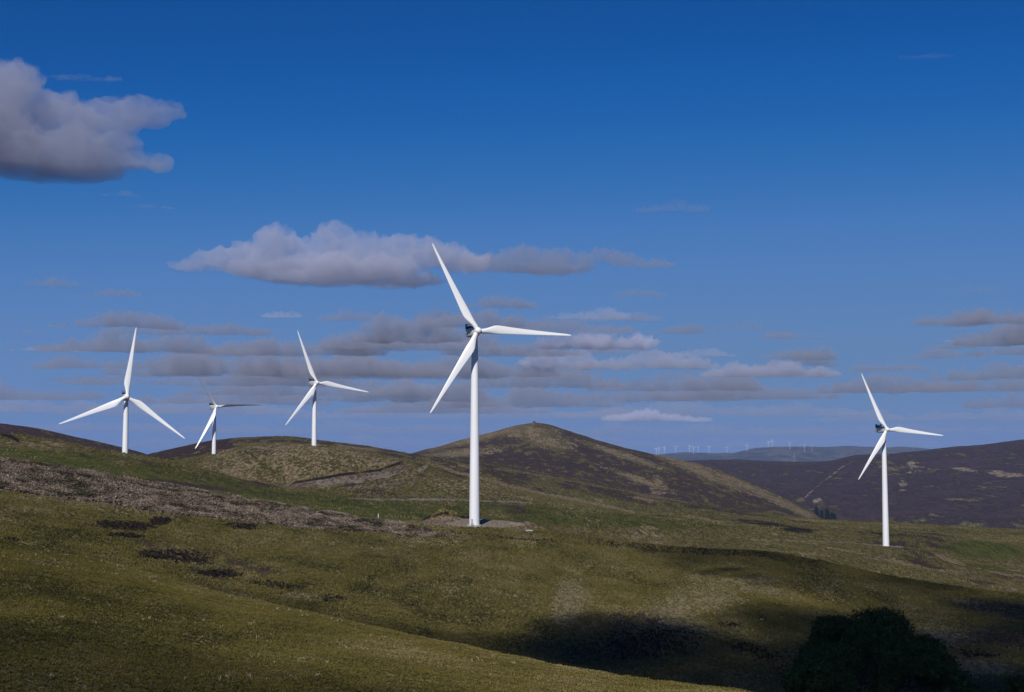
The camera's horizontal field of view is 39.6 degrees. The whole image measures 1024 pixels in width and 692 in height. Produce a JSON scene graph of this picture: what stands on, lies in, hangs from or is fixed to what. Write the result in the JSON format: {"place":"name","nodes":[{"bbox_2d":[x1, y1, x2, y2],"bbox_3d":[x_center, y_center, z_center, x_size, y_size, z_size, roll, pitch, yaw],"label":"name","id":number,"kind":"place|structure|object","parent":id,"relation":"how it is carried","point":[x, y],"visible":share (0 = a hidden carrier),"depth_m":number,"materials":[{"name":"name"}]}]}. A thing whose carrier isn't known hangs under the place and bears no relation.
{"place":"outdoors","nodes":[
{"label":"outdoors","id":0,"kind":"place"},
{"bbox_2d":[0,538,750,691],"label":"foreground hillside","id":1,"kind":"structure","parent":0,"point":[139,689],"depth_m":122.64,"materials":[{"name":"green plant"}]},
{"bbox_2d":[779,648,859,691],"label":"broadleaf tree","id":2,"kind":"object","parent":1,"relation":"on","point":[812,670],"visible":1,"depth_m":154.50,"materials":[{"name":"green plant"}]},
{"bbox_2d":[797,614,871,691],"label":"broadleaf tree","id":3,"kind":"object","parent":1,"relation":"on","point":[827,632],"visible":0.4,"depth_m":168.95,"materials":[{"name":"green plant"}]},
{"bbox_2d":[827,606,954,691],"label":"broadleaf tree","id":4,"kind":"object","parent":1,"relation":"on","point":[878,636],"visible":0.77,"depth_m":162.28,"materials":[{"name":"green plant"}]},
{"bbox_2d":[866,632,974,691],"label":"broadleaf tree","id":5,"kind":"object","parent":1,"relation":"on","point":[924,649],"visible":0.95,"depth_m":158.01,"materials":[{"name":"green plant"}]},
{"bbox_2d":[0,423,1006,528],"bbox_3d":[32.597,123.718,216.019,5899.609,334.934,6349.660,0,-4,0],"label":"conical hill","id":6,"kind":"structure","parent":0,"point":[544,448],"depth_m":2221.55,"materials":[{"name":"plant"}]},
{"bbox_2d":[814,506,818,516],"bbox_3d":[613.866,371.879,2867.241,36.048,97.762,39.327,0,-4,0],"label":"conifer tree","id":7,"kind":"object","parent":6,"relation":"on","point":[816,511],"visible":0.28,"depth_m":2865.98,"materials":[{"name":"green plant"}]},
{"bbox_2d":[819,510,824,518],"bbox_3d":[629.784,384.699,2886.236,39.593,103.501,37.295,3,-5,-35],"label":"conifer tree","id":8,"kind":"object","parent":6,"relation":"on","point":[821,514],"visible":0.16,"depth_m":2887.75,"materials":[{"name":"green plant"}]},
{"bbox_2d":[824,508,829,519],"bbox_3d":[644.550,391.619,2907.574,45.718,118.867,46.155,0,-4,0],"label":"conifer tree","id":9,"kind":"object","parent":6,"relation":"on","point":[827,514],"visible":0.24,"depth_m":2909.45,"materials":[{"name":"green plant"}]},
{"bbox_2d":[0,445,1023,691],"bbox_3d":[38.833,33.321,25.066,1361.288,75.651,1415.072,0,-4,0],"label":"hillside","id":10,"kind":"structure","parent":0,"point":[442,517],"depth_m":435.21,"materials":[{"name":"green plant"}]},
{"bbox_2d":[0,457,456,537],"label":"bracken","id":11,"kind":"object","parent":10,"relation":"on","point":[51,479],"visible":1,"depth_m":528.78,"materials":[{"name":"brown plant"}]},
{"bbox_2d":[430,243,570,526],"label":"wind turbine","id":12,"kind":"object","parent":10,"relation":"on","point":[474,331],"visible":1,"depth_m":591.05,"materials":[{"name":"white paint"}]},
{"bbox_2d":[4,515,1000,691],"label":"heather patches","id":13,"kind":"object","parent":10,"relation":"on","point":[229,573],"visible":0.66,"depth_m":373.36,"materials":[{"name":"brown plant"}]},
{"bbox_2d":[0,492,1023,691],"bbox_3d":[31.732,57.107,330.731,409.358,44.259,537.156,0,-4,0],"label":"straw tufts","id":14,"kind":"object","parent":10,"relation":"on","point":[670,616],"visible":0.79,"depth_m":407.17,"materials":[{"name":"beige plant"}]},
{"bbox_2d":[0,433,1023,592],"bbox_3d":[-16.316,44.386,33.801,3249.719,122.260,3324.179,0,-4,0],"label":"grass hill","id":15,"kind":"structure","parent":0,"point":[398,472],"depth_m":899.91,"materials":[{"name":"green plant"}]},
{"bbox_2d":[59,329,184,452],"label":"wind turbine","id":16,"kind":"object","parent":15,"relation":"on","point":[125,397],"visible":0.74,"depth_m":825.65,"materials":[{"name":"white paint"}]},
{"bbox_2d":[193,369,253,453],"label":"wind turbine","id":17,"kind":"object","parent":15,"relation":"on","point":[214,406],"visible":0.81,"depth_m":1209.72,"materials":[{"name":"white paint"}]},
{"bbox_2d":[286,331,367,445],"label":"wind turbine","id":18,"kind":"object","parent":15,"relation":"on","point":[314,382],"visible":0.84,"depth_m":1047.44,"materials":[{"name":"white paint"}]},
{"bbox_2d":[858,373,942,545],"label":"wind turbine","id":19,"kind":"object","parent":15,"relation":"on","point":[885,429],"visible":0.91,"depth_m":946.48,"materials":[{"name":"white paint"}]},
{"bbox_2d":[0,0,1023,453],"label":"sky","id":20,"kind":"structure","parent":0,"point":[733,214],"materials":[{"name":"blue"}]},
{"bbox_2d":[655,446,929,461],"bbox_3d":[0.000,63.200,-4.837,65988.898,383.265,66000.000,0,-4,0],"label":"distant hill","id":21,"kind":"structure","parent":0,"point":[809,454],"depth_m":18930.83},
{"bbox_2d":[688,439,1023,528],"bbox_3d":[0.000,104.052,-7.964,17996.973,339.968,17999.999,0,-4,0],"label":"heather moor","id":22,"kind":"structure","parent":0,"point":[977,485],"depth_m":4286.09,"materials":[{"name":"purple plant"}]}
]}

